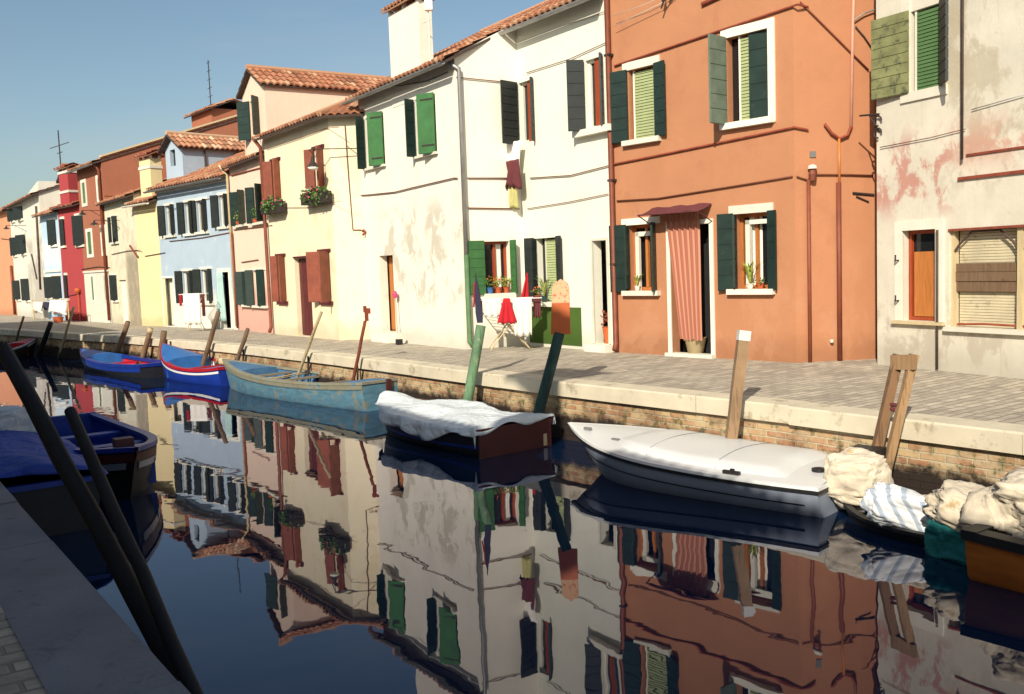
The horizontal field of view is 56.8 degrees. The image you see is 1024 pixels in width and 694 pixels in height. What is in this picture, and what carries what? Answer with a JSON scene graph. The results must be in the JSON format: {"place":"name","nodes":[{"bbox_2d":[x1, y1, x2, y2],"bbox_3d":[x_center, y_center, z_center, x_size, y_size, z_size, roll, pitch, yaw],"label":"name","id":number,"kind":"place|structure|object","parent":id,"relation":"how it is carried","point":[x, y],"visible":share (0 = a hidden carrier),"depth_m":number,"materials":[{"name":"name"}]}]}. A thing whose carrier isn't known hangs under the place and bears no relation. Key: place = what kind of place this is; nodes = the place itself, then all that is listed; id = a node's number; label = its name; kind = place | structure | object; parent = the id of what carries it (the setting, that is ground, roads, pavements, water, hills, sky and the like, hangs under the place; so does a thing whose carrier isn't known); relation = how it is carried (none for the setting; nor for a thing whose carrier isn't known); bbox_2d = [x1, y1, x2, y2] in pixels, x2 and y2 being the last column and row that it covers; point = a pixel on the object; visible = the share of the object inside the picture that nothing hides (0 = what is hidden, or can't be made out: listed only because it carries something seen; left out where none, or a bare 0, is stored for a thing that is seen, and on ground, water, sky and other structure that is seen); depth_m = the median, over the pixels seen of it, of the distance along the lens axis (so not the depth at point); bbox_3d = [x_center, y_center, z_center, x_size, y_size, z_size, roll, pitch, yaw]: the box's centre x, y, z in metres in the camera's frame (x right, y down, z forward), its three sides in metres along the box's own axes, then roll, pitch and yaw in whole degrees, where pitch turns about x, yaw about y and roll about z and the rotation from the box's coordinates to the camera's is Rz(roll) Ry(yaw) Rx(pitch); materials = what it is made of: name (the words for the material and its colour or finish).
{"place":"outdoors","nodes":[
{"label":"outdoors","id":0,"kind":"place"},
{"bbox_2d":[0,208,16,314],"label":"terraced house","id":1,"kind":"structure","parent":0,"point":[8,304],"depth_m":52.30,"materials":[{"name":"paint"}]},
{"bbox_2d":[0,606,46,693],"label":"pavement","id":2,"kind":"structure","parent":0,"point":[18,674],"depth_m":4.00,"materials":[{"name":"stone"}]},
{"bbox_2d":[0,0,544,207],"label":"sky","id":3,"kind":"structure","parent":0,"point":[107,75],"materials":[{"name":"blue"}]},
{"bbox_2d":[0,354,1023,693],"bbox_3d":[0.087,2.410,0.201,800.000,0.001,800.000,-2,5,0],"label":"water","id":4,"kind":"structure","parent":0,"point":[294,548],"depth_m":7.46,"materials":[{"name":"blue liquid"}]},
{"bbox_2d":[8,338,36,358],"bbox_3d":[-17.091,0.291,30.715,1.439,0.825,5.228,-1,5,11],"label":"rowing boat","id":5,"kind":"object","parent":4,"relation":"on","point":[24,348],"visible":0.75,"depth_m":32.20,"materials":[{"name":"red paint"}]},
{"bbox_2d":[0,470,99,535],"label":"tarp covered boat","id":6,"kind":"object","parent":4,"relation":"on","point":[47,505],"visible":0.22,"depth_m":9.19,"materials":[{"name":"blue paint"}]},
{"bbox_2d":[0,430,108,477],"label":"tarpaulin","id":7,"kind":"object","parent":6,"relation":"on","point":[23,453],"visible":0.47,"depth_m":9.57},
{"bbox_2d":[0,405,36,432],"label":"cover bundle","id":8,"kind":"object","parent":7,"relation":"on","point":[15,417],"visible":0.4,"depth_m":11.20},
{"bbox_2d":[0,343,178,680],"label":"mooring pole","id":9,"kind":"object","parent":4,"relation":"in","point":[104,537],"visible":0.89,"depth_m":6.41,"materials":[{"name":"black wood"}]},
{"bbox_2d":[46,412,157,498],"bbox_3d":[-5.290,1.393,11.991,1.290,0.893,4.340,-5,6,-35],"label":"rowing boat","id":10,"kind":"object","parent":4,"relation":"on","point":[126,453],"visible":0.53,"depth_m":10.78,"materials":[{"name":"blue paint"}]},
{"bbox_2d":[80,348,164,377],"bbox_3d":[-10.933,0.503,26.267,1.340,0.700,6.215,-6,6,-41],"label":"rowing boat","id":11,"kind":"object","parent":4,"relation":"on","point":[112,363],"visible":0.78,"depth_m":25.47,"materials":[{"name":"blue paint"}]},
{"bbox_2d":[64,406,203,693],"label":"mooring pole","id":12,"kind":"object","parent":4,"relation":"in","point":[184,671],"visible":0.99,"depth_m":6.05,"materials":[{"name":"black wood"}]},
{"bbox_2d":[160,343,228,385],"bbox_3d":[-7.638,0.482,23.100,1.390,1.030,4.025,-7,7,-43],"label":"rowing boat","id":13,"kind":"object","parent":4,"relation":"on","point":[181,365],"visible":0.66,"depth_m":22.82,"materials":[{"name":"blue paint"}]},
{"bbox_2d":[201,311,220,365],"bbox_3d":[-7.648,0.275,23.599,1.638,2.348,0.126,2,6,42],"label":"mooring pole","id":14,"kind":"object","parent":4,"relation":"in","point":[210,338],"visible":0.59,"depth_m":23.29,"materials":[{"name":"brown wood"}]},
{"bbox_2d":[295,311,322,380],"bbox_3d":[-4.401,0.446,19.720,0.075,2.394,1.907,-6,6,-42],"label":"mooring pole","id":15,"kind":"object","parent":4,"relation":"in","point":[310,341],"visible":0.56,"depth_m":19.34,"materials":[{"name":"brown wood"}]},
{"bbox_2d":[222,358,397,411],"bbox_3d":[-4.343,0.788,19.154,1.340,0.840,6.257,-7,7,-44],"label":"rowing boat","id":16,"kind":"object","parent":4,"relation":"on","point":[276,382],"visible":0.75,"depth_m":18.07,"materials":[{"name":"teal paint"}]},
{"bbox_2d":[352,306,370,380],"bbox_3d":[-2.937,0.480,17.873,1.042,2.508,0.102,2,6,42],"label":"mooring pole","id":17,"kind":"object","parent":4,"relation":"in","point":[366,311],"visible":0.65,"depth_m":17.65,"materials":[{"name":"brown wood"}]},
{"bbox_2d":[385,398,552,458],"bbox_3d":[-0.992,1.190,13.797,1.400,0.690,3.398,-6,6,-38],"label":"tarp covered boat","id":18,"kind":"object","parent":4,"relation":"on","point":[508,438],"visible":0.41,"depth_m":12.50,"materials":[{"name":"red paint"}]},
{"bbox_2d":[375,391,555,446],"bbox_3d":[-0.986,0.971,13.761,1.573,0.411,3.365,-6,6,-38],"label":"tarpaulin","id":19,"kind":"object","parent":18,"relation":"on","point":[426,420],"visible":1,"depth_m":13.27,"materials":[{"name":"fabric"}]},
{"bbox_2d":[463,325,485,400],"bbox_3d":[-0.677,0.796,14.590,0.629,2.273,0.164,-2,5,0],"label":"mooring pole","id":20,"kind":"object","parent":4,"relation":"in","point":[472,373],"visible":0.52,"depth_m":14.48,"materials":[{"name":"green paint"}]},
{"bbox_2d":[533,332,564,412],"bbox_3d":[0.368,0.901,13.151,0.821,2.242,0.163,0,5,19],"label":"mooring pole","id":21,"kind":"object","parent":4,"relation":"in","point":[548,374],"visible":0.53,"depth_m":12.99,"materials":[{"name":"teal paint"}]},
{"bbox_2d":[551,279,570,334],"bbox_3d":[0.650,-0.547,12.892,0.271,0.754,0.064,-1,5,10],"label":"wooden sign","id":22,"kind":"object","parent":21,"relation":"attached to","point":[560,316],"visible":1,"depth_m":12.87,"materials":[{"name":"orange paint"}]},
{"bbox_2d":[568,422,885,517],"bbox_3d":[2.135,1.452,10.329,3.866,1.080,1.660,2,6,42],"label":"motorboat","id":23,"kind":"object","parent":4,"relation":"on","point":[737,471],"visible":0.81,"depth_m":9.70,"materials":[{"name":"white plastic"}]},
{"bbox_2d":[823,447,893,509],"bbox_3d":[3.241,1.246,8.891,0.644,0.544,0.563,2,6,42],"label":"canvas hood","id":24,"kind":"object","parent":23,"relation":"on","point":[851,474],"visible":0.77,"depth_m":8.72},
{"bbox_2d":[725,330,750,438],"bbox_3d":[2.461,0.977,10.616,0.517,2.336,0.163,-3,5,-17],"label":"mooring pole","id":25,"kind":"object","parent":4,"relation":"in","point":[743,337],"visible":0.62,"depth_m":10.53,"materials":[{"name":"brown wood"}]},
{"bbox_2d":[843,503,924,544],"bbox_3d":[3.455,1.648,8.341,0.640,0.365,1.388,-5,5,-30],"label":"dinghy","id":26,"kind":"object","parent":4,"relation":"on","point":[858,517],"visible":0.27,"depth_m":8.18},
{"bbox_2d":[859,482,930,531],"bbox_3d":[3.379,1.410,8.147,0.742,0.448,0.323,1,5,30],"label":"cloth bundle","id":27,"kind":"object","parent":26,"relation":"on","point":[883,503],"visible":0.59,"depth_m":8.08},
{"bbox_2d":[872,353,919,469],"bbox_3d":[3.539,1.251,9.130,0.687,2.380,0.277,-2,5,0],"label":"mooring post","id":28,"kind":"object","parent":4,"relation":"in","point":[908,364],"visible":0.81,"depth_m":9.05,"materials":[{"name":"brown wood"}]},
{"bbox_2d":[960,523,1023,592],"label":"motorboat","id":29,"kind":"object","parent":4,"relation":"on","point":[994,557],"visible":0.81,"depth_m":6.79,"materials":[{"name":"wood"}]},
{"bbox_2d":[924,519,966,564],"bbox_3d":[3.670,1.563,7.595,0.607,0.471,0.698,-6,6,-37],"label":"teal cover","id":30,"kind":"object","parent":29,"relation":"hanging from","point":[942,541],"visible":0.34,"depth_m":7.51,"materials":[{"name":"fabric"}]},
{"bbox_2d":[923,479,984,531],"bbox_3d":[3.715,1.338,7.557,0.628,0.488,0.875,-6,6,-37],"label":"canvas flap","id":31,"kind":"object","parent":30,"relation":"on","point":[946,501],"visible":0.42,"depth_m":7.53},
{"bbox_2d":[958,466,1023,538],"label":"canvas cover","id":32,"kind":"object","parent":29,"relation":"on","point":[999,506],"visible":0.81,"depth_m":6.99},
{"bbox_2d":[0,315,1023,424],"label":"pavement","id":33,"kind":"structure","parent":0,"point":[861,383],"depth_m":13.71,"materials":[{"name":"stone"}]},
{"bbox_2d":[1,181,60,318],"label":"terraced house","id":34,"kind":"structure","parent":33,"relation":"on","point":[26,246],"depth_m":46.82,"materials":[{"name":"paint"}]},
{"bbox_2d":[15,234,26,255],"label":"window","id":35,"kind":"structure","parent":34,"relation":"in","point":[20,241],"depth_m":47.93,"materials":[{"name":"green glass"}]},
{"bbox_2d":[32,299,69,319],"bbox_3d":[-20.221,-1.621,41.446,0.060,0.994,7.007,-6,6,-37],"label":"washing line","id":36,"kind":"object","parent":33,"relation":"on","point":[53,299],"visible":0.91,"depth_m":39.90,"materials":[{"name":"wood"}]},
{"bbox_2d":[48,300,66,315],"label":"sheet","id":37,"kind":"object","parent":36,"relation":"hanging from","point":[58,306],"visible":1,"depth_m":40.07,"materials":[{"name":"white fabric"}]},
{"bbox_2d":[31,163,80,319],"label":"terraced house","id":38,"kind":"structure","parent":33,"relation":"on","point":[53,283],"depth_m":42.44,"materials":[{"name":"paint"}]},
{"bbox_2d":[46,217,57,246],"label":"window","id":39,"kind":"structure","parent":38,"relation":"in","point":[50,223],"depth_m":42.18,"materials":[{"name":"green wood"}]},
{"bbox_2d":[51,274,62,298],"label":"window","id":40,"kind":"structure","parent":38,"relation":"in","point":[56,278],"depth_m":42.28,"materials":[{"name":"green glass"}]},
{"bbox_2d":[49,130,86,320],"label":"terraced house","id":41,"kind":"structure","parent":33,"relation":"on","point":[71,230],"depth_m":40.70,"materials":[{"name":"paint"}]},
{"bbox_2d":[71,213,84,247],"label":"window","id":42,"kind":"structure","parent":41,"relation":"in","point":[77,220],"depth_m":39.84,"materials":[{"name":"green wood"}]},
{"bbox_2d":[90,177,166,325],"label":"terraced house","id":43,"kind":"structure","parent":33,"relation":"on","point":[123,256],"depth_m":35.66,"materials":[{"name":"paint"}]},
{"bbox_2d":[107,214,118,244],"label":"window","id":44,"kind":"structure","parent":43,"relation":"in","point":[113,217],"depth_m":36.03,"materials":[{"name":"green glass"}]},
{"bbox_2d":[109,273,118,301],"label":"window","id":45,"kind":"structure","parent":43,"relation":"in","point":[112,278],"depth_m":36.67,"materials":[{"name":"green wood"}]},
{"bbox_2d":[121,280,128,322],"bbox_3d":[-14.703,-1.731,36.149,0.050,1.658,0.948,-6,6,-37],"label":"door","id":46,"kind":"structure","parent":43,"relation":"in","point":[123,282],"depth_m":36.24,"materials":[{"name":"white paint"}]},
{"bbox_2d":[65,60,241,322],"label":"terraced house","id":47,"kind":"structure","parent":33,"relation":"on","point":[107,175],"depth_m":38.35,"materials":[{"name":"paint"}]},
{"bbox_2d":[85,228,93,257],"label":"window","id":48,"kind":"structure","parent":47,"relation":"in","point":[89,237],"depth_m":39.06,"materials":[{"name":"white glass"}]},
{"bbox_2d":[121,149,228,326],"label":"terraced house","id":49,"kind":"structure","parent":33,"relation":"on","point":[150,168],"depth_m":33.61,"materials":[{"name":"paint"}]},
{"bbox_2d":[179,293,207,329],"bbox_3d":[-9.883,-1.090,29.528,0.822,1.146,0.477,-3,5,-9],"label":"drying rack","id":50,"kind":"object","parent":33,"relation":"on","point":[200,300],"visible":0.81,"depth_m":29.40,"materials":[{"name":"white paint"}]},
{"bbox_2d":[183,293,201,324],"bbox_3d":[-9.879,-1.167,29.284,0.504,0.977,0.082,-3,5,-9],"label":"hanging sheet","id":51,"kind":"object","parent":50,"relation":"hanging from","point":[192,308],"visible":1,"depth_m":29.27,"materials":[{"name":"white fabric"}]},
{"bbox_2d":[143,130,245,329],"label":"terraced house","id":52,"kind":"structure","parent":33,"relation":"on","point":[192,211],"depth_m":31.51,"materials":[{"name":"paint"}]},
{"bbox_2d":[157,202,176,237],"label":"window","id":53,"kind":"structure","parent":52,"relation":"in","point":[160,209],"depth_m":32.41,"materials":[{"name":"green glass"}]},
{"bbox_2d":[161,276,176,325],"bbox_3d":[-11.777,-1.589,32.846,0.275,1.715,0.967,-7,7,-44],"label":"door","id":54,"kind":"structure","parent":52,"relation":"in","point":[172,303],"depth_m":33.04,"materials":[{"name":"white paint"}]},
{"bbox_2d":[174,268,193,304],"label":"window","id":55,"kind":"structure","parent":52,"relation":"in","point":[188,272],"depth_m":31.90,"materials":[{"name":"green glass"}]},
{"bbox_2d":[176,199,194,235],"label":"window","id":56,"kind":"structure","parent":52,"relation":"in","point":[179,206],"depth_m":31.40,"materials":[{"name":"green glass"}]},
{"bbox_2d":[188,197,209,234],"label":"window","id":57,"kind":"structure","parent":52,"relation":"in","point":[202,206],"depth_m":30.77,"materials":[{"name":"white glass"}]},
{"bbox_2d":[192,267,214,304],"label":"window","id":58,"kind":"structure","parent":52,"relation":"in","point":[207,274],"depth_m":30.94,"materials":[{"name":"green glass"}]},
{"bbox_2d":[210,191,228,228],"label":"window","id":59,"kind":"structure","parent":52,"relation":"in","point":[214,210],"depth_m":29.71,"materials":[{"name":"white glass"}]},
{"bbox_2d":[216,272,226,320],"bbox_3d":[-9.223,-1.591,30.004,0.089,1.548,0.431,-7,7,-44],"label":"door curtain","id":60,"kind":"object","parent":52,"relation":"hanging from","point":[221,307],"depth_m":29.97,"materials":[{"name":"blue fabric"}]},
{"bbox_2d":[217,268,233,328],"bbox_3d":[-8.956,-1.544,29.980,0.275,1.897,0.836,-7,7,-44],"label":"door","id":61,"kind":"structure","parent":52,"relation":"in","point":[228,273],"depth_m":29.73,"materials":[{"name":"white paint"}]},
{"bbox_2d":[218,64,388,333],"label":"terraced house","id":62,"kind":"structure","parent":33,"relation":"on","point":[271,97],"depth_m":27.08,"materials":[{"name":"paint"}]},
{"bbox_2d":[229,189,247,227],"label":"window","id":63,"kind":"structure","parent":62,"relation":"in","point":[236,199],"depth_m":28.48,"materials":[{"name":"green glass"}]},
{"bbox_2d":[234,270,249,306],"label":"window","id":64,"kind":"structure","parent":62,"relation":"in","point":[240,290],"depth_m":28.64,"materials":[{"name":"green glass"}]},
{"bbox_2d":[236,95,259,140],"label":"window","id":65,"kind":"structure","parent":62,"relation":"in","point":[243,112],"depth_m":26.97,"materials":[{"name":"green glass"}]},
{"bbox_2d":[244,268,267,307],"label":"window","id":66,"kind":"structure","parent":62,"relation":"in","point":[259,272],"depth_m":27.38,"materials":[{"name":"green wood"}]},
{"bbox_2d":[245,183,267,225],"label":"window","id":67,"kind":"structure","parent":62,"relation":"in","point":[249,192],"depth_m":27.17,"materials":[{"name":"green wood"}]},
{"bbox_2d":[252,97,390,339],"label":"terraced house","id":68,"kind":"structure","parent":33,"relation":"on","point":[317,260],"depth_m":23.55,"materials":[{"name":"paint"}]},
{"bbox_2d":[262,157,282,201],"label":"window","id":69,"kind":"structure","parent":68,"relation":"in","point":[269,180],"depth_m":25.73,"materials":[{"name":"red wood"}]},
{"bbox_2d":[260,194,285,215],"bbox_3d":[-6.443,-3.815,25.472,0.499,0.624,1.455,-6,6,-39],"label":"window box","id":70,"kind":"object","parent":68,"relation":"attached to","point":[270,207],"visible":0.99,"depth_m":25.26,"materials":[{"name":"green metal"}]},
{"bbox_2d":[270,253,287,304],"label":"window","id":71,"kind":"structure","parent":68,"relation":"in","point":[277,268],"depth_m":25.92,"materials":[{"name":"red wood"}]},
{"bbox_2d":[293,256,312,335],"bbox_3d":[-5.375,-1.328,24.742,0.210,2.082,0.997,-5,6,-35],"label":"door","id":72,"kind":"structure","parent":68,"relation":"in","point":[306,307],"depth_m":24.93,"materials":[{"name":"red paint"}]},
{"bbox_2d":[299,186,331,205],"bbox_3d":[-4.823,-3.701,23.207,0.508,0.543,1.565,-6,6,-37],"label":"window box","id":73,"kind":"object","parent":68,"relation":"attached to","point":[323,195],"visible":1,"depth_m":22.99,"materials":[{"name":"green plant"}]},
{"bbox_2d":[304,144,326,188],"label":"window","id":74,"kind":"structure","parent":68,"relation":"in","point":[309,174],"depth_m":23.47,"materials":[{"name":"red wood"}]},
{"bbox_2d":[306,249,333,304],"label":"window","id":75,"kind":"structure","parent":68,"relation":"in","point":[317,263],"depth_m":23.64,"materials":[{"name":"red wood"}]},
{"bbox_2d":[475,274,482,322],"bbox_3d":[-0.511,-0.744,14.467,0.110,0.752,0.087,-1,5,10],"label":"furled umbrella","id":76,"kind":"object","parent":33,"relation":"on","point":[478,311],"visible":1,"depth_m":14.45,"materials":[{"name":"purple fabric"}]},
{"bbox_2d":[481,297,541,349],"bbox_3d":[-0.077,-0.461,18.662,1.302,0.998,0.528,-3,5,-9],"label":"drying rack","id":77,"kind":"object","parent":33,"relation":"on","point":[520,338],"visible":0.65,"depth_m":18.57,"materials":[{"name":"white paint"}]},
{"bbox_2d":[483,298,500,317],"bbox_3d":[-0.374,-0.751,18.326,0.340,0.367,0.079,-3,5,-9],"label":"hanging cloth","id":78,"kind":"object","parent":77,"relation":"hanging from","point":[492,307],"visible":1,"depth_m":18.31,"materials":[{"name":"white fabric"}]},
{"bbox_2d":[497,298,516,323],"bbox_3d":[-0.099,-0.691,18.331,0.395,0.508,0.082,-3,5,-9],"label":"hanging cloth","id":79,"kind":"object","parent":77,"relation":"hanging from","point":[506,314],"visible":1,"depth_m":18.31,"materials":[{"name":"red fabric"}]},
{"bbox_2d":[512,297,531,336],"bbox_3d":[0.207,-0.579,18.418,0.380,0.767,0.081,-3,5,-9],"label":"towel","id":80,"kind":"object","parent":77,"relation":"hanging from","point":[522,307],"visible":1,"depth_m":18.40,"materials":[{"name":"white fabric"}]},
{"bbox_2d":[341,0,703,352],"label":"terraced house","id":81,"kind":"structure","parent":33,"relation":"on","point":[438,133],"depth_m":19.13,"materials":[{"name":"white paint"}]},
{"bbox_2d":[355,111,385,170],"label":"window","id":82,"kind":"structure","parent":81,"relation":"in","point":[375,125],"depth_m":21.68,"materials":[{"name":"green wood"}]},
{"bbox_2d":[371,255,396,342],"bbox_3d":[-2.873,-1.119,22.045,0.540,2.014,0.933,-5,6,-33],"label":"door","id":83,"kind":"structure","parent":81,"relation":"in","point":[384,337],"depth_m":22.28,"materials":[{"name":"orange wood"}]},
{"bbox_2d":[404,92,437,158],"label":"window","id":84,"kind":"structure","parent":81,"relation":"in","point":[425,102],"depth_m":19.60,"materials":[{"name":"green wood"}]},
{"bbox_2d":[468,240,517,309],"bbox_3d":[-0.383,-1.474,19.322,1.123,1.390,0.420,-4,5,-21],"label":"window","id":85,"kind":"structure","parent":81,"relation":"in","point":[486,259],"depth_m":19.30,"materials":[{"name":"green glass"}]},
{"bbox_2d":[505,159,521,190],"bbox_3d":[-0.022,-3.462,19.144,0.167,0.605,0.615,-5,6,-34],"label":"hanging garment","id":86,"kind":"object","parent":81,"relation":"hanging from","point":[513,180],"visible":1,"depth_m":19.04,"materials":[{"name":"red fabric"}]},
{"bbox_2d":[500,76,534,143],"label":"window","id":87,"kind":"structure","parent":81,"relation":"in","point":[508,89],"depth_m":19.07,"materials":[{"name":"grey wood"}]},
{"bbox_2d":[524,235,561,306],"bbox_3d":[0.702,-1.505,18.938,0.369,1.382,1.214,-5,6,-34],"label":"window","id":88,"kind":"structure","parent":81,"relation":"in","point":[552,255],"depth_m":19.03,"materials":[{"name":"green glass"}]},
{"bbox_2d":[566,52,610,137],"bbox_3d":[1.488,-4.576,17.271,1.070,1.387,0.435,3,7,45],"label":"window","id":89,"kind":"structure","parent":81,"relation":"in","point":[574,68],"depth_m":17.42,"materials":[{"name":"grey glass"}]},
{"bbox_2d":[584,237,612,352],"bbox_3d":[1.706,-0.965,17.601,0.530,2.117,0.606,-5,6,-34],"label":"door","id":90,"kind":"structure","parent":81,"relation":"in","point":[592,347],"depth_m":17.51,"materials":[{"name":"white paint"}]},
{"bbox_2d":[0,335,1023,494],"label":"quay wall","id":91,"kind":"structure","parent":0,"point":[923,468],"depth_m":11.85,"materials":[{"name":"stone"}]},
{"bbox_2d":[0,328,1023,454],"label":"quay kerb","id":92,"kind":"structure","parent":91,"relation":"on","point":[981,434],"depth_m":11.67,"materials":[{"name":"stone"}]},
{"bbox_2d":[604,0,876,362],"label":"terraced house","id":93,"kind":"structure","parent":0,"point":[744,128],"depth_m":14.92,"materials":[{"name":"paint"}]},
{"bbox_2d":[609,216,660,295],"bbox_3d":[2.254,-1.600,16.831,0.423,1.365,1.109,-5,6,-36],"label":"window","id":94,"kind":"structure","parent":93,"relation":"in","point":[644,238],"depth_m":16.86,"materials":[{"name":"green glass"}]},
{"bbox_2d":[610,55,665,146],"bbox_3d":[2.259,-4.252,16.472,0.298,1.434,1.213,-6,6,-42],"label":"window","id":95,"kind":"structure","parent":93,"relation":"in","point":[649,102],"depth_m":16.50,"materials":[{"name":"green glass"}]},
{"bbox_2d":[665,211,701,340],"bbox_3d":[2.887,-1.203,15.964,0.092,2.194,0.758,-6,6,-41],"label":"door curtain","id":96,"kind":"object","parent":93,"relation":"hanging from","point":[684,246],"depth_m":15.89,"materials":[{"name":"fabric"}]},
{"bbox_2d":[665,218,715,358],"bbox_3d":[3.088,-0.981,16.026,0.450,2.310,0.988,-6,6,-41],"label":"door","id":97,"kind":"structure","parent":93,"relation":"in","point":[706,230],"depth_m":16.07,"materials":[{"name":"white paint"}]},
{"bbox_2d":[685,336,706,352],"bbox_3d":[3.124,-0.036,16.125,0.400,0.270,0.390,-2,5,0],"label":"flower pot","id":98,"kind":"object","parent":93,"relation":"on","point":[694,346],"visible":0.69,"depth_m":16.00,"materials":[{"name":"beige ceramic"}]},
{"bbox_2d":[708,17,775,130],"bbox_3d":[3.643,-4.235,14.820,1.016,1.565,0.580,0,5,26],"label":"window","id":99,"kind":"structure","parent":93,"relation":"in","point":[753,55],"depth_m":14.79,"materials":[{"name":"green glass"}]},
{"bbox_2d":[717,202,776,294],"bbox_3d":[3.787,-1.548,15.060,0.377,1.418,1.090,-6,6,-41],"label":"window","id":100,"kind":"structure","parent":93,"relation":"in","point":[758,230],"depth_m":15.10,"materials":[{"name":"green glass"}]},
{"bbox_2d":[859,0,1023,378],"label":"terraced house","id":101,"kind":"structure","parent":0,"point":[947,85],"depth_m":12.61,"materials":[{"name":"white paint"}]},
{"bbox_2d":[871,0,948,103],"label":"window","id":102,"kind":"structure","parent":101,"relation":"in","point":[890,35],"depth_m":13.00,"materials":[{"name":"green wood"}]},
{"bbox_2d":[891,219,944,325],"bbox_3d":[5.696,-1.035,13.164,0.289,1.437,0.872,-5,5,-27],"label":"window","id":103,"kind":"structure","parent":101,"relation":"in","point":[922,242],"depth_m":13.23,"materials":[{"name":"orange glass"}]},
{"bbox_2d":[943,225,1023,334],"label":"shop window","id":104,"kind":"structure","parent":101,"relation":"in","point":[987,263],"depth_m":12.29,"materials":[{"name":"white paint"}]},
{"label":"canal bed","id":105,"kind":"structure","parent":0,"visible":0},
{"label":"quay wall","id":106,"kind":"structure","parent":105,"relation":"on","visible":0},
{"bbox_2d":[0,482,190,693],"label":"quay kerb","id":107,"kind":"structure","parent":106,"relation":"on","point":[74,632],"depth_m":4.47,"materials":[{"name":"grey stone"}]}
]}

